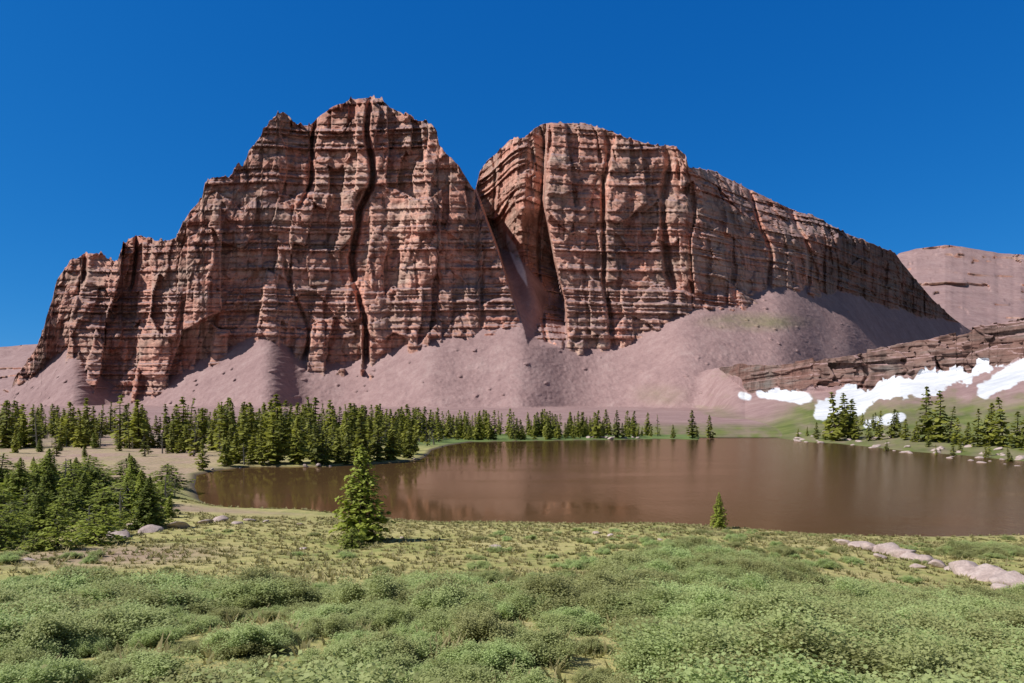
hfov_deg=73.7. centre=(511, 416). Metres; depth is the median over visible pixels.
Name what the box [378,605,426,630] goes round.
willow shrub
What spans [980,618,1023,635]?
willow shrub
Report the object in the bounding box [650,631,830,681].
willow shrub
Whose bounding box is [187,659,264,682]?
willow shrub
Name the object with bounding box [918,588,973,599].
willow shrub
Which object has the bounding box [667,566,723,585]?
willow shrub
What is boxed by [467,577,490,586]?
willow shrub
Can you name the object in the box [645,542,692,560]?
willow shrub
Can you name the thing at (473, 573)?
willow shrub
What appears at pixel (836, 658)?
willow shrub
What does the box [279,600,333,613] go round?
willow shrub
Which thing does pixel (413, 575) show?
willow shrub
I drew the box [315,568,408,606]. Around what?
willow shrub
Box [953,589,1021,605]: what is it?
willow shrub
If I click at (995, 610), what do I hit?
willow shrub
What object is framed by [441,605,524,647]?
willow shrub
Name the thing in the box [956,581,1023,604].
willow shrub
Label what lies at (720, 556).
willow shrub
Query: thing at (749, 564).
willow shrub
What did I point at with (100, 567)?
willow shrub
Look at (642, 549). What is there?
willow shrub
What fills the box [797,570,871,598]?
willow shrub
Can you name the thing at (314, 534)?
willow shrub
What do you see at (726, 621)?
willow shrub
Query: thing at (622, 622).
willow shrub
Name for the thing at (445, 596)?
willow shrub
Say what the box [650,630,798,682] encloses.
willow shrub
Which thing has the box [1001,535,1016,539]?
willow shrub
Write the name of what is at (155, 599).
willow shrub
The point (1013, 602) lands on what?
willow shrub
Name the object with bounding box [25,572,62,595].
willow shrub
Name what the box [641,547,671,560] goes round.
willow shrub
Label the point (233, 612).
willow shrub
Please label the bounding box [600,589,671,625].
willow shrub
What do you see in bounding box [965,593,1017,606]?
willow shrub
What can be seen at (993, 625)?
willow shrub
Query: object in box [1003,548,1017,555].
willow shrub
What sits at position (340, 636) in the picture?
willow shrub
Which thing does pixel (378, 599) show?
willow shrub
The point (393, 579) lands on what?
willow shrub
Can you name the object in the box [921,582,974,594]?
willow shrub
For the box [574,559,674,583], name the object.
willow shrub
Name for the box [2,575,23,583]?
willow shrub
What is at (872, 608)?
willow shrub
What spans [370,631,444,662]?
willow shrub
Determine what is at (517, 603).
willow shrub
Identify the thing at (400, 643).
willow shrub
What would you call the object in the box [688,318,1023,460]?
hillside
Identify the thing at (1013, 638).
willow shrub
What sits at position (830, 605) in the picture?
willow shrub
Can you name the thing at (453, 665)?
willow shrub
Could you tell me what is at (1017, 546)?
willow shrub
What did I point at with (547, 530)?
willow shrub
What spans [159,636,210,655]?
willow shrub
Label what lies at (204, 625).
willow shrub
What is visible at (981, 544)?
willow shrub
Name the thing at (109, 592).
willow shrub
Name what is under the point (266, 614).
willow shrub
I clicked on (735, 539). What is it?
willow shrub
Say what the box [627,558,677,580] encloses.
willow shrub
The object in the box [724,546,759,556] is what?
willow shrub
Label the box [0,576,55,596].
willow shrub
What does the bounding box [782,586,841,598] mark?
willow shrub
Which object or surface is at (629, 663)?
willow shrub
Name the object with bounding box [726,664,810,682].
willow shrub
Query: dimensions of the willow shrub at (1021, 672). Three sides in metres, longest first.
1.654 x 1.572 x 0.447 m
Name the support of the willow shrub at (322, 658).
on the meadow
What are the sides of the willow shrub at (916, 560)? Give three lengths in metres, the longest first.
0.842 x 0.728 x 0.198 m
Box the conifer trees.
[0,386,1023,470]
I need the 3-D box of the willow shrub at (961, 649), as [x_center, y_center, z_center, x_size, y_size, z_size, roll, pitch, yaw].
[3.587,2.082,5.773,1.149,0.666,1.263,0,0,-9]
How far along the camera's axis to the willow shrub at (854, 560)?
22.09 m
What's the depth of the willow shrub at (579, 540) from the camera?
27.63 m
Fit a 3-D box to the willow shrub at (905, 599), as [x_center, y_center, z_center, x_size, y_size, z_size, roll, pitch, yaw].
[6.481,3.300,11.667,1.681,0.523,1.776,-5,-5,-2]
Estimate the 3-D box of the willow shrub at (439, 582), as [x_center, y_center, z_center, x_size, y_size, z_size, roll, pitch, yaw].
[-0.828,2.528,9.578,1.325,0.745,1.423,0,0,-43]
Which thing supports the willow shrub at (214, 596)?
on the meadow
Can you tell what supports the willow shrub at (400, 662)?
on the meadow
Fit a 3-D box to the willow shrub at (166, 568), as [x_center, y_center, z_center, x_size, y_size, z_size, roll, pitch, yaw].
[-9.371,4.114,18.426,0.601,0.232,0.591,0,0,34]
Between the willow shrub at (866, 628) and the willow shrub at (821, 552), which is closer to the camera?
the willow shrub at (866, 628)
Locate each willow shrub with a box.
[0,552,21,559]
[0,555,21,562]
[0,575,64,596]
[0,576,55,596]
[0,584,41,609]
[0,586,28,596]
[0,590,94,614]
[0,595,77,622]
[0,602,104,653]
[0,603,39,628]
[0,609,32,640]
[0,636,72,660]
[0,641,54,670]
[0,649,95,682]
[0,656,59,672]
[1,577,120,609]
[2,551,21,556]
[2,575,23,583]
[2,605,49,620]
[3,566,103,596]
[3,652,91,682]
[4,586,50,603]
[6,609,114,651]
[12,585,82,603]
[20,573,47,582]
[22,664,143,682]
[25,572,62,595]
[36,599,149,657]
[41,561,118,586]
[43,556,57,559]
[46,594,136,616]
[52,577,144,609]
[57,551,85,558]
[60,632,112,658]
[65,567,91,576]
[65,599,186,647]
[68,597,182,627]
[75,566,129,589]
[75,646,205,682]
[75,658,99,670]
[76,577,189,610]
[77,645,163,671]
[78,554,100,563]
[78,572,153,590]
[80,596,152,611]
[87,549,107,556]
[88,565,108,569]
[92,656,142,682]
[93,573,158,591]
[93,671,165,682]
[100,573,184,590]
[110,584,193,608]
[113,579,216,612]
[116,568,203,589]
[123,584,217,616]
[123,622,193,650]
[128,632,156,648]
[144,637,413,682]
[146,568,202,587]
[150,639,266,682]
[153,566,174,573]
[155,567,202,582]
[157,601,189,623]
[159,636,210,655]
[161,655,194,675]
[162,583,209,606]
[167,610,230,635]
[174,611,211,620]
[174,656,257,680]
[177,582,237,607]
[186,573,227,589]
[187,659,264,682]
[188,605,214,615]
[192,573,215,579]
[196,586,228,603]
[196,631,216,645]
[197,589,233,603]
[199,618,255,649]
[199,620,293,659]
[202,572,283,609]
[204,604,248,620]
[206,634,295,659]
[208,588,270,609]
[210,576,299,608]
[211,560,300,595]
[212,569,323,605]
[221,650,280,677]
[233,605,261,615]
[235,575,333,608]
[235,611,262,621]
[255,605,293,612]
[255,608,296,622]
[259,617,297,644]
[265,652,439,682]
[274,665,323,682]
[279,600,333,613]
[281,599,353,629]
[283,603,331,620]
[287,628,319,642]
[290,642,338,666]
[291,551,307,555]
[292,630,415,676]
[294,650,366,678]
[297,612,362,637]
[297,662,386,682]
[300,605,320,616]
[305,531,321,535]
[310,610,380,633]
[311,580,336,590]
[314,587,339,599]
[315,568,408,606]
[321,626,382,650]
[325,585,366,607]
[329,611,375,623]
[336,551,355,558]
[342,598,397,616]
[343,623,427,665]
[359,653,442,682]
[360,604,412,630]
[360,649,418,681]
[361,572,411,587]
[361,588,415,606]
[362,575,419,595]
[362,595,404,606]
[368,565,392,571]
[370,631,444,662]
[371,597,411,608]
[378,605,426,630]
[388,616,432,637]
[388,650,508,681]
[398,570,432,579]
[400,569,483,606]
[400,578,493,614]
[404,571,451,585]
[405,568,488,589]
[406,608,444,625]
[408,629,444,644]
[409,568,487,587]
[409,602,478,636]
[412,578,487,589]
[413,673,491,682]
[414,658,509,682]
[423,634,518,675]
[431,583,496,618]
[437,636,540,676]
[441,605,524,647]
[445,597,503,621]
[458,570,481,576]
[463,553,486,559]
[464,631,552,669]
[465,560,491,569]
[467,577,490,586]
[469,536,488,541]
[471,570,507,582]
[472,584,511,603]
[477,579,520,598]
[484,594,516,620]
[486,661,565,682]
[487,545,505,552]
[488,573,542,596]
[489,567,518,579]
[492,530,505,534]
[495,590,547,619]
[497,587,569,613]
[497,589,570,620]
[500,623,585,669]
[502,536,512,541]
[506,617,528,640]
[506,624,541,641]
[512,579,595,620]
[517,570,547,582]
[519,572,549,577]
[521,567,601,605]
[522,534,537,540]
[527,610,598,637]
[536,605,606,629]
[538,528,552,531]
[544,553,557,558]
[544,603,609,632]
[549,562,566,567]
[550,569,584,578]
[556,572,576,576]
[558,558,585,568]
[563,574,616,595]
[564,582,643,623]
[569,635,618,656]
[569,663,615,682]
[571,527,583,531]
[571,562,645,592]
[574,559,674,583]
[575,572,657,588]
[576,536,588,542]
[579,554,598,563]
[580,589,651,618]
[582,537,592,543]
[585,549,649,570]
[588,559,605,572]
[589,570,665,588]
[589,578,641,596]
[591,561,628,571]
[593,547,613,554]
[594,610,756,671]
[594,669,658,682]
[599,625,647,651]
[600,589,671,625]
[601,543,620,548]
[602,594,689,622]
[607,636,683,682]
[608,528,622,532]
[608,627,755,682]
[611,614,658,630]
[613,578,651,590]
[614,570,678,589]
[618,543,635,549]
[618,576,660,590]
[618,582,688,595]
[623,563,681,587]
[624,575,682,589]
[626,611,661,624]
[627,542,641,548]
[627,558,669,572]
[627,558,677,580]
[629,580,697,607]
[630,614,695,630]
[631,546,651,553]
[631,555,668,568]
[638,536,653,542]
[639,616,832,681]
[640,563,680,581]
[641,540,657,546]
[641,544,665,550]
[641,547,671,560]
[641,550,667,558]
[641,579,732,600]
[643,618,750,636]
[644,553,671,561]
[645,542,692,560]
[649,552,700,573]
[650,578,708,590]
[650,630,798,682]
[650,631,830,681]
[653,636,890,682]
[654,615,718,629]
[657,540,674,550]
[658,532,671,536]
[662,584,739,606]
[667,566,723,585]
[667,600,706,620]
[669,539,694,548]
[669,574,745,619]
[670,595,742,625]
[671,534,709,549]
[674,602,865,670]
[679,615,719,626]
[682,552,718,563]
[684,560,715,574]
[686,553,723,560]
[686,580,738,593]
[688,580,748,597]
[689,566,739,578]
[690,529,709,533]
[690,580,709,586]
[693,544,727,554]
[694,570,773,592]
[695,559,744,569]
[695,574,757,596]
[695,613,761,628]
[698,557,739,566]
[698,619,749,636]
[700,554,739,563]
[701,651,834,682]
[702,540,722,548]
[705,588,824,621]
[707,547,740,556]
[709,574,833,625]
[709,618,745,631]
[710,550,724,558]
[719,574,736,582]
[720,565,752,576]
[721,529,733,533]
[722,534,736,539]
[723,603,901,681]
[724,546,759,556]
[724,550,768,559]
[725,542,742,547]
[725,547,758,556]
[725,588,820,609]
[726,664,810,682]
[727,536,746,543]
[731,533,747,537]
[731,555,780,582]
[733,555,784,573]
[736,570,764,581]
[738,545,759,549]
[738,591,908,632]
[742,611,896,652]
[748,555,780,565]
[748,566,767,579]
[749,534,765,538]
[750,566,789,581]
[751,548,764,552]
[752,585,809,601]
[757,579,820,600]
[761,593,868,621]
[766,545,784,550]
[767,563,799,581]
[768,541,781,545]
[768,576,818,586]
[769,545,799,556]
[769,551,779,557]
[770,555,813,570]
[771,554,823,575]
[773,579,836,588]
[777,618,873,651]
[778,588,849,605]
[779,565,801,581]
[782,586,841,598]
[787,607,948,647]
[788,553,799,558]
[788,567,841,587]
[791,567,807,579]
[792,547,804,552]
[793,586,864,605]
[795,559,815,567]
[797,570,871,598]
[799,585,865,604]
[799,650,973,682]
[802,579,829,592]
[805,553,820,559]
[812,590,897,622]
[813,549,830,554]
[814,558,838,568]
[816,586,861,598]
[819,556,835,561]
[819,574,866,585]
[819,606,939,635]
[821,618,930,651]
[825,572,896,595]
[826,545,848,552]
[830,562,844,568]
[832,668,932,682]
[833,583,885,598]
[834,601,901,613]
[836,622,891,652]
[837,555,852,562]
[839,657,1018,682]
[842,602,891,615]
[843,556,865,564]
[851,592,911,607]
[851,594,890,604]
[851,635,1023,681]
[854,585,899,599]
[855,593,905,606]
[855,621,930,654]
[856,596,908,610]
[857,609,918,630]
[859,600,976,631]
[859,628,1021,682]
[862,578,884,584]
[862,654,941,680]
[863,586,899,597]
[865,605,966,617]
[865,624,1007,673]
[868,580,914,590]
[869,593,918,610]
[873,594,935,606]
[875,603,934,619]
[879,613,966,654]
[880,590,939,605]
[880,614,988,656]
[883,582,938,600]
[887,606,969,618]
[889,600,1013,644]
[892,661,1004,682]
[893,590,967,606]
[893,600,959,610]
[897,575,924,583]
[897,591,947,603]
[900,611,965,633]
[902,545,918,549]
[902,593,997,619]
[903,581,939,592]
[908,558,927,563]
[908,583,970,593]
[909,595,986,612]
[912,602,994,620]
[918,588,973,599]
[919,547,934,551]
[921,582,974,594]
[922,587,958,599]
[929,630,1002,649]
[931,603,1016,623]
[932,551,945,555]
[932,614,1022,656]
[935,609,1007,630]
[936,543,977,551]
[936,615,1023,643]
[940,631,1023,660]
[943,545,956,552]
[944,538,968,545]
[944,548,973,557]
[944,639,1023,682]
[945,624,1023,653]
[948,585,992,597]
[948,592,1010,611]
[949,603,1023,631]
[951,545,972,550]
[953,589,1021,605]
[954,592,1002,602]
[955,599,978,606]
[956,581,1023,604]
[958,549,976,555]
[959,606,1023,622]
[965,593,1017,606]
[967,634,1023,660]
[968,541,994,546]
[972,545,1012,556]
[972,662,1022,682]
[973,584,998,597]
[973,672,1023,682]
[975,599,1023,617]
[975,630,1023,653]
[978,647,1023,677]
[979,543,1014,550]
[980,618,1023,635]
[982,539,1012,545]
[982,552,1003,558]
[983,651,1022,677]
[985,638,1013,659]
[986,646,1023,665]
[990,598,1023,614]
[991,542,1023,551]
[991,586,1022,595]
[993,543,1014,555]
[999,582,1023,595]
[999,594,1022,605]
[1000,556,1014,559]
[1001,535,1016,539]
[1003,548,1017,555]
[1012,549,1023,556]
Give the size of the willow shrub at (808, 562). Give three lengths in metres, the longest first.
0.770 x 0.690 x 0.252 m
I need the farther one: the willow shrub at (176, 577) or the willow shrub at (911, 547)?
the willow shrub at (911, 547)
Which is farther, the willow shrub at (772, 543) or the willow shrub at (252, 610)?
the willow shrub at (772, 543)
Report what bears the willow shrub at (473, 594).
on the meadow
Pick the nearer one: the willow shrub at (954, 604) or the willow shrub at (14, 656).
the willow shrub at (14, 656)
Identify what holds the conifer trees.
on the meadow
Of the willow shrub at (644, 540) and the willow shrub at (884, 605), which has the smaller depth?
the willow shrub at (884, 605)
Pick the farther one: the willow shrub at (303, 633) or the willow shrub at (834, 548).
the willow shrub at (834, 548)
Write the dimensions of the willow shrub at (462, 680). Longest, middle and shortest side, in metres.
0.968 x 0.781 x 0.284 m
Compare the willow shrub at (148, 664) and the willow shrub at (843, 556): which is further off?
the willow shrub at (843, 556)
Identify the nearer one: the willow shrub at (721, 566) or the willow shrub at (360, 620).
the willow shrub at (360, 620)
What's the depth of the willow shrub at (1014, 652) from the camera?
6.06 m
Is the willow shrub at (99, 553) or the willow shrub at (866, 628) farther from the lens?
the willow shrub at (99, 553)
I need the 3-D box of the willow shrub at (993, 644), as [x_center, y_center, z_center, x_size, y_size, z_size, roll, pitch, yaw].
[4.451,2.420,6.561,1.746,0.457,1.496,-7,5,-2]
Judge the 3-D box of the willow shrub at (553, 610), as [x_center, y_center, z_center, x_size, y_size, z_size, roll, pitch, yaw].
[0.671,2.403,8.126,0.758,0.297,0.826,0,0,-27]
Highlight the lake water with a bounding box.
[195,438,1023,536]
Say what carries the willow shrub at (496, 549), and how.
on the meadow
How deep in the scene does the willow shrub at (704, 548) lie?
20.61 m
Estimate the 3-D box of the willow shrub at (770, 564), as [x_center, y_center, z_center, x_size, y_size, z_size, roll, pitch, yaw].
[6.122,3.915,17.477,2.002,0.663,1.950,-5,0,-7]
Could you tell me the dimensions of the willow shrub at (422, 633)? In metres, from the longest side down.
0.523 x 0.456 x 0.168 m
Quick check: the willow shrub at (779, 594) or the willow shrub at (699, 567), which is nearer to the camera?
the willow shrub at (779, 594)
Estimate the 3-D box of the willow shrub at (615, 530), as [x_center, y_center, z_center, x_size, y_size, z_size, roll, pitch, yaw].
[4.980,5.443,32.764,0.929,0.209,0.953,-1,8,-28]
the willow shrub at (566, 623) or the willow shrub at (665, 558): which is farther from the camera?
the willow shrub at (665, 558)
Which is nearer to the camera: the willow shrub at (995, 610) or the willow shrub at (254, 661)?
the willow shrub at (254, 661)
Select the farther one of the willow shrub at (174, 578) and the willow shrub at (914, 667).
the willow shrub at (174, 578)
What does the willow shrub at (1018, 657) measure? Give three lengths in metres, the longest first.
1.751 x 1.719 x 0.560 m
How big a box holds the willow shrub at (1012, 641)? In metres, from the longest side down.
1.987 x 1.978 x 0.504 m
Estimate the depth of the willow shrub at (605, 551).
22.93 m
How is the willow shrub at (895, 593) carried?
on the meadow
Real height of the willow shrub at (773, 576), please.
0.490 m
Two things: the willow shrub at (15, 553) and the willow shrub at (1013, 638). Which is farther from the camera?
the willow shrub at (15, 553)
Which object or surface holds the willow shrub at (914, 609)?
on the meadow
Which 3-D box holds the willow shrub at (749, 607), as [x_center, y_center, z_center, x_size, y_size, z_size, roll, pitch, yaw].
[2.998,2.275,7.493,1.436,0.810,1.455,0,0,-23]
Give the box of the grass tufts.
[0,468,1023,682]
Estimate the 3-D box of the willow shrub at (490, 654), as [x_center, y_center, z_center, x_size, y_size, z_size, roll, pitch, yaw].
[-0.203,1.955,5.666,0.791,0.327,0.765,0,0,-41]
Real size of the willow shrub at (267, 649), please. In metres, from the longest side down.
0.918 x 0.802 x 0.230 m
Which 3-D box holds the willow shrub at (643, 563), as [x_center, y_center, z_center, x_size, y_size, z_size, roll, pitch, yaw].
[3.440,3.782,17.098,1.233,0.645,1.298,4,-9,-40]
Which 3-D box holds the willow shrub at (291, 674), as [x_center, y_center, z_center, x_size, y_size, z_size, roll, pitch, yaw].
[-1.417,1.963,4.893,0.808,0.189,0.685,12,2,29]
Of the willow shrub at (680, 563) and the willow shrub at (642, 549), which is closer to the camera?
the willow shrub at (680, 563)
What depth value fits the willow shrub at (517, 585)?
10.25 m
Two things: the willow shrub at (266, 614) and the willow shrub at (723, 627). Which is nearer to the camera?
the willow shrub at (723, 627)
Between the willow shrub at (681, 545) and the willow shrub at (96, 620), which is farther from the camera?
the willow shrub at (681, 545)
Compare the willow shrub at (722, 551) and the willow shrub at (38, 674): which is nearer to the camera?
the willow shrub at (38, 674)
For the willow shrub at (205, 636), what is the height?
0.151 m
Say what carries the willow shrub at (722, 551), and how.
on the meadow
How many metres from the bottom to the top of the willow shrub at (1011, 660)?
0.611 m
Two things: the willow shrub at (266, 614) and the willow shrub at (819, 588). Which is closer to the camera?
the willow shrub at (266, 614)
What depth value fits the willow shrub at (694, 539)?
23.25 m
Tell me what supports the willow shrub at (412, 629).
on the meadow
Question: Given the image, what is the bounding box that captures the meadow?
[0,433,1023,682]
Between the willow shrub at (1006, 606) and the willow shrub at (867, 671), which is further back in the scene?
the willow shrub at (1006, 606)
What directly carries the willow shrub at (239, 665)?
on the meadow
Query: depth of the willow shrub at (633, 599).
8.92 m
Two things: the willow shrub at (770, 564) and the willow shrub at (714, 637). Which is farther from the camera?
the willow shrub at (770, 564)
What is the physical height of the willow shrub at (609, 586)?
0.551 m
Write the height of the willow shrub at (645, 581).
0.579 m
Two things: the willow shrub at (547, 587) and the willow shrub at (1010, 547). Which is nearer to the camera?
the willow shrub at (547, 587)
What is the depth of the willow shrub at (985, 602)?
12.57 m
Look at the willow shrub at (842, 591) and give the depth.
11.98 m
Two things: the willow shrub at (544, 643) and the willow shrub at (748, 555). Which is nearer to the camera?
the willow shrub at (544, 643)
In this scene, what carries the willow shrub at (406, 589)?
on the meadow
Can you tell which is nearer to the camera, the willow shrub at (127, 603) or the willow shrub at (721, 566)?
the willow shrub at (127, 603)
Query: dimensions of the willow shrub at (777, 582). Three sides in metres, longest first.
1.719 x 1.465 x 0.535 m
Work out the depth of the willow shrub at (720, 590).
9.87 m
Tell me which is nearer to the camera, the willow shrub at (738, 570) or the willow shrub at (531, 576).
the willow shrub at (531, 576)
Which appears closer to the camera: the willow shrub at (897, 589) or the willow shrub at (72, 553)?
the willow shrub at (897, 589)
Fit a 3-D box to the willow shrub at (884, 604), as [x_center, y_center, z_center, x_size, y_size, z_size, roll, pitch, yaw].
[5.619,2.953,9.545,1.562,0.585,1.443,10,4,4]
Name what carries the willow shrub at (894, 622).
on the meadow
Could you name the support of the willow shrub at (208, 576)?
on the meadow
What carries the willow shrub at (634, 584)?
on the meadow
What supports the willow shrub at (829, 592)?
on the meadow
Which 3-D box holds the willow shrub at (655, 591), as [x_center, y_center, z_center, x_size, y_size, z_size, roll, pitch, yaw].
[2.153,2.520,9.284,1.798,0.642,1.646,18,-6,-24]
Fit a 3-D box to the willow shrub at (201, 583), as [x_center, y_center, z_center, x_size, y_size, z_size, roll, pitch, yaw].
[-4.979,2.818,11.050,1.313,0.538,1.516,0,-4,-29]
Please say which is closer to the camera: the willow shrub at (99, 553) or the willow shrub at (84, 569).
the willow shrub at (84, 569)
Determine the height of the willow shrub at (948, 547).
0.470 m
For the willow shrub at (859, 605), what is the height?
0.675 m
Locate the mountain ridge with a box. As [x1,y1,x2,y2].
[897,245,1023,330]
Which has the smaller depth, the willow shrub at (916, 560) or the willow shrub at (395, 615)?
the willow shrub at (395, 615)
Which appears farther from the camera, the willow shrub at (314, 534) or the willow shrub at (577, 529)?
the willow shrub at (577, 529)
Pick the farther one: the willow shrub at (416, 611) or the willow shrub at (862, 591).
the willow shrub at (862, 591)
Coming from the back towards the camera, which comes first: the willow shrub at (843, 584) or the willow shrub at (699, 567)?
the willow shrub at (699, 567)
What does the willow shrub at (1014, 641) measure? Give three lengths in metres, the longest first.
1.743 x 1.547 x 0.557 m
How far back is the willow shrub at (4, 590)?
9.25 m
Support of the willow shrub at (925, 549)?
on the meadow
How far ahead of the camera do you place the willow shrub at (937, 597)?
12.70 m
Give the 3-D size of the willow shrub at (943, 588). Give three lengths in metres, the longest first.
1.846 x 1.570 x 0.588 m
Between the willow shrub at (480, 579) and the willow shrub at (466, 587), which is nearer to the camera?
the willow shrub at (466, 587)
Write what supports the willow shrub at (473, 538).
on the meadow
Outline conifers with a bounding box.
[0,431,728,552]
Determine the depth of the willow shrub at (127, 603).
8.58 m
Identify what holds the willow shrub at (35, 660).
on the meadow
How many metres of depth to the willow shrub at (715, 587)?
11.28 m
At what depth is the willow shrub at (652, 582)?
10.91 m
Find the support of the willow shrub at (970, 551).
on the meadow
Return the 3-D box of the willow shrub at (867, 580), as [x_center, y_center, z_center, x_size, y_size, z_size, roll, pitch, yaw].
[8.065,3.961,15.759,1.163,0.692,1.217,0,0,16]
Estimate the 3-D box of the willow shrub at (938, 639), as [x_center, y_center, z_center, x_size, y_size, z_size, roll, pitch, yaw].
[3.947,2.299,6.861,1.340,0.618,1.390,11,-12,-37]
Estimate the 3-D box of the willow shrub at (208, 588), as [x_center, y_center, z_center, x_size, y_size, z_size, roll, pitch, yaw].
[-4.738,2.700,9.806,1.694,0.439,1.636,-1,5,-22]
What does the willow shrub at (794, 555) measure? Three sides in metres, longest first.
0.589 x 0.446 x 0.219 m
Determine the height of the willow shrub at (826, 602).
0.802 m
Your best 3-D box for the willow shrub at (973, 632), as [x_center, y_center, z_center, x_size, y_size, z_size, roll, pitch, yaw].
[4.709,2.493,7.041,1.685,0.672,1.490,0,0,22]
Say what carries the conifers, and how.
on the meadow
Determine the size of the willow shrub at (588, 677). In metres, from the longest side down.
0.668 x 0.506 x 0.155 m
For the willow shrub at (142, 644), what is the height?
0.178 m
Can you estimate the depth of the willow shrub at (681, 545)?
22.71 m
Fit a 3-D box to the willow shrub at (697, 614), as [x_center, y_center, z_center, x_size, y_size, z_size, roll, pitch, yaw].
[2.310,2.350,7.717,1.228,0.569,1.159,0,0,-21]
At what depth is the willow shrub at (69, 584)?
10.53 m
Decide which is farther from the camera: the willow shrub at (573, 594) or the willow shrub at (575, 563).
the willow shrub at (575, 563)
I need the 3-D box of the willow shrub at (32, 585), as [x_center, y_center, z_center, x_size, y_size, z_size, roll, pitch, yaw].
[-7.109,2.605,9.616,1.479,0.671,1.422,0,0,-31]
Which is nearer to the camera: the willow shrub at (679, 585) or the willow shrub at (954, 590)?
the willow shrub at (679, 585)
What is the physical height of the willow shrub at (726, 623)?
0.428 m
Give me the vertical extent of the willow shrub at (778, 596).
0.782 m
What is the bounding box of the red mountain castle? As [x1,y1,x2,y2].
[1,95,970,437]
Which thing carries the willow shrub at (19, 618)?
on the meadow
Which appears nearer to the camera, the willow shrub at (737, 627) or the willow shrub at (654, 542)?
the willow shrub at (737, 627)
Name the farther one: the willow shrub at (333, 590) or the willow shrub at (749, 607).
the willow shrub at (333, 590)
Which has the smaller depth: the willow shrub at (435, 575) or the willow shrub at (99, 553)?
the willow shrub at (435, 575)
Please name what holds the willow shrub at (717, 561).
on the meadow
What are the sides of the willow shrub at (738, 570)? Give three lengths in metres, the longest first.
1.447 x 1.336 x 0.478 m
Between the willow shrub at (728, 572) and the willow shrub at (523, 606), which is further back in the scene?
the willow shrub at (728, 572)
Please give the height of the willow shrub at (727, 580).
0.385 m
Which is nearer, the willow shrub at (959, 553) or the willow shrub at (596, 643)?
the willow shrub at (596, 643)
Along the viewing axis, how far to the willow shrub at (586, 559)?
20.66 m
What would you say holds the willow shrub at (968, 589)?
on the meadow
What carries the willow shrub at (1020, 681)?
on the meadow
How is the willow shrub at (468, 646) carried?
on the meadow
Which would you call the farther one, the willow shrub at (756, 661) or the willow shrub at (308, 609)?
the willow shrub at (308, 609)
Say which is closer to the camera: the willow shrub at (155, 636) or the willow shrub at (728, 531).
the willow shrub at (155, 636)
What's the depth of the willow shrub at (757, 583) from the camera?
11.83 m
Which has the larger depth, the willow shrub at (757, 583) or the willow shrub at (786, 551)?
the willow shrub at (786, 551)
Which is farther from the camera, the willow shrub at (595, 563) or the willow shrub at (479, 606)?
the willow shrub at (595, 563)
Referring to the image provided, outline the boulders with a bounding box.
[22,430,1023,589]
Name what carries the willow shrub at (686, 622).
on the meadow
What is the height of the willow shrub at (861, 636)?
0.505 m
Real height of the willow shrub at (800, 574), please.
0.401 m
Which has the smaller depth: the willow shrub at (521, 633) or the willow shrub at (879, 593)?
the willow shrub at (521, 633)
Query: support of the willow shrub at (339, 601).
on the meadow
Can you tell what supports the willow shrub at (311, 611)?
on the meadow
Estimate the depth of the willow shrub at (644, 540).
25.36 m
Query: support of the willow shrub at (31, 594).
on the meadow
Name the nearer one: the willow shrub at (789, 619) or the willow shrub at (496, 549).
the willow shrub at (789, 619)
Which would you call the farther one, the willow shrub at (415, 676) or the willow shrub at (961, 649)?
the willow shrub at (961, 649)
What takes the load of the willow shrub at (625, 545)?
on the meadow
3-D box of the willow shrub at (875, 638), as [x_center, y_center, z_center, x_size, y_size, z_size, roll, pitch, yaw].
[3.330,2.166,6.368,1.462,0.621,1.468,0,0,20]
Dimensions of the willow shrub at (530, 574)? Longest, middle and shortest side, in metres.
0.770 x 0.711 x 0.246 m
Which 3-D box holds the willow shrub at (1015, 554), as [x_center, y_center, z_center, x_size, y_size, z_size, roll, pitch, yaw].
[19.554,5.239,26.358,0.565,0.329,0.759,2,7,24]
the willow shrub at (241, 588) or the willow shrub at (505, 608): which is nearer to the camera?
the willow shrub at (505, 608)
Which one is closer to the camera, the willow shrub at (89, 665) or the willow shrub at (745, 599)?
the willow shrub at (89, 665)
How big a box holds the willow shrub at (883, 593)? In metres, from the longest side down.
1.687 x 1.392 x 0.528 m
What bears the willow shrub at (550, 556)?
on the meadow
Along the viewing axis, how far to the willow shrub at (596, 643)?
6.65 m
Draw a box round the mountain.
[0,344,37,412]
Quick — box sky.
[0,0,1023,346]
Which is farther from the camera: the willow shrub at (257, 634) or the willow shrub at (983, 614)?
the willow shrub at (983, 614)
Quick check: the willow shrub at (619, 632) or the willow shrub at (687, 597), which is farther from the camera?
the willow shrub at (687, 597)
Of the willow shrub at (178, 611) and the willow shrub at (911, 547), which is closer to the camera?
the willow shrub at (178, 611)
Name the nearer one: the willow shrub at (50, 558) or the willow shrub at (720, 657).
the willow shrub at (720, 657)
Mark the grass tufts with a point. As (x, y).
(209, 654)
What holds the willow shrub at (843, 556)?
on the meadow
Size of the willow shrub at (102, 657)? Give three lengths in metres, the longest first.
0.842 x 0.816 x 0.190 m
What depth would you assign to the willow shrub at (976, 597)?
14.19 m
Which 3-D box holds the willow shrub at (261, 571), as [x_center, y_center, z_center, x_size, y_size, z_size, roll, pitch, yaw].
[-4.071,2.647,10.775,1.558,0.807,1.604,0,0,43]
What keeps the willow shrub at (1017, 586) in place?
on the meadow
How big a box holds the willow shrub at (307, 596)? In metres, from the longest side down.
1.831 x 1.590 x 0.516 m
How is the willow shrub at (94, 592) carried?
on the meadow
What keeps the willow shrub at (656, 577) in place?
on the meadow
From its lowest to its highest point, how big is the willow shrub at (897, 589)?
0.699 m
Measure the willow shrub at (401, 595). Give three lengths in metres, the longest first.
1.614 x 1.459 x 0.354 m

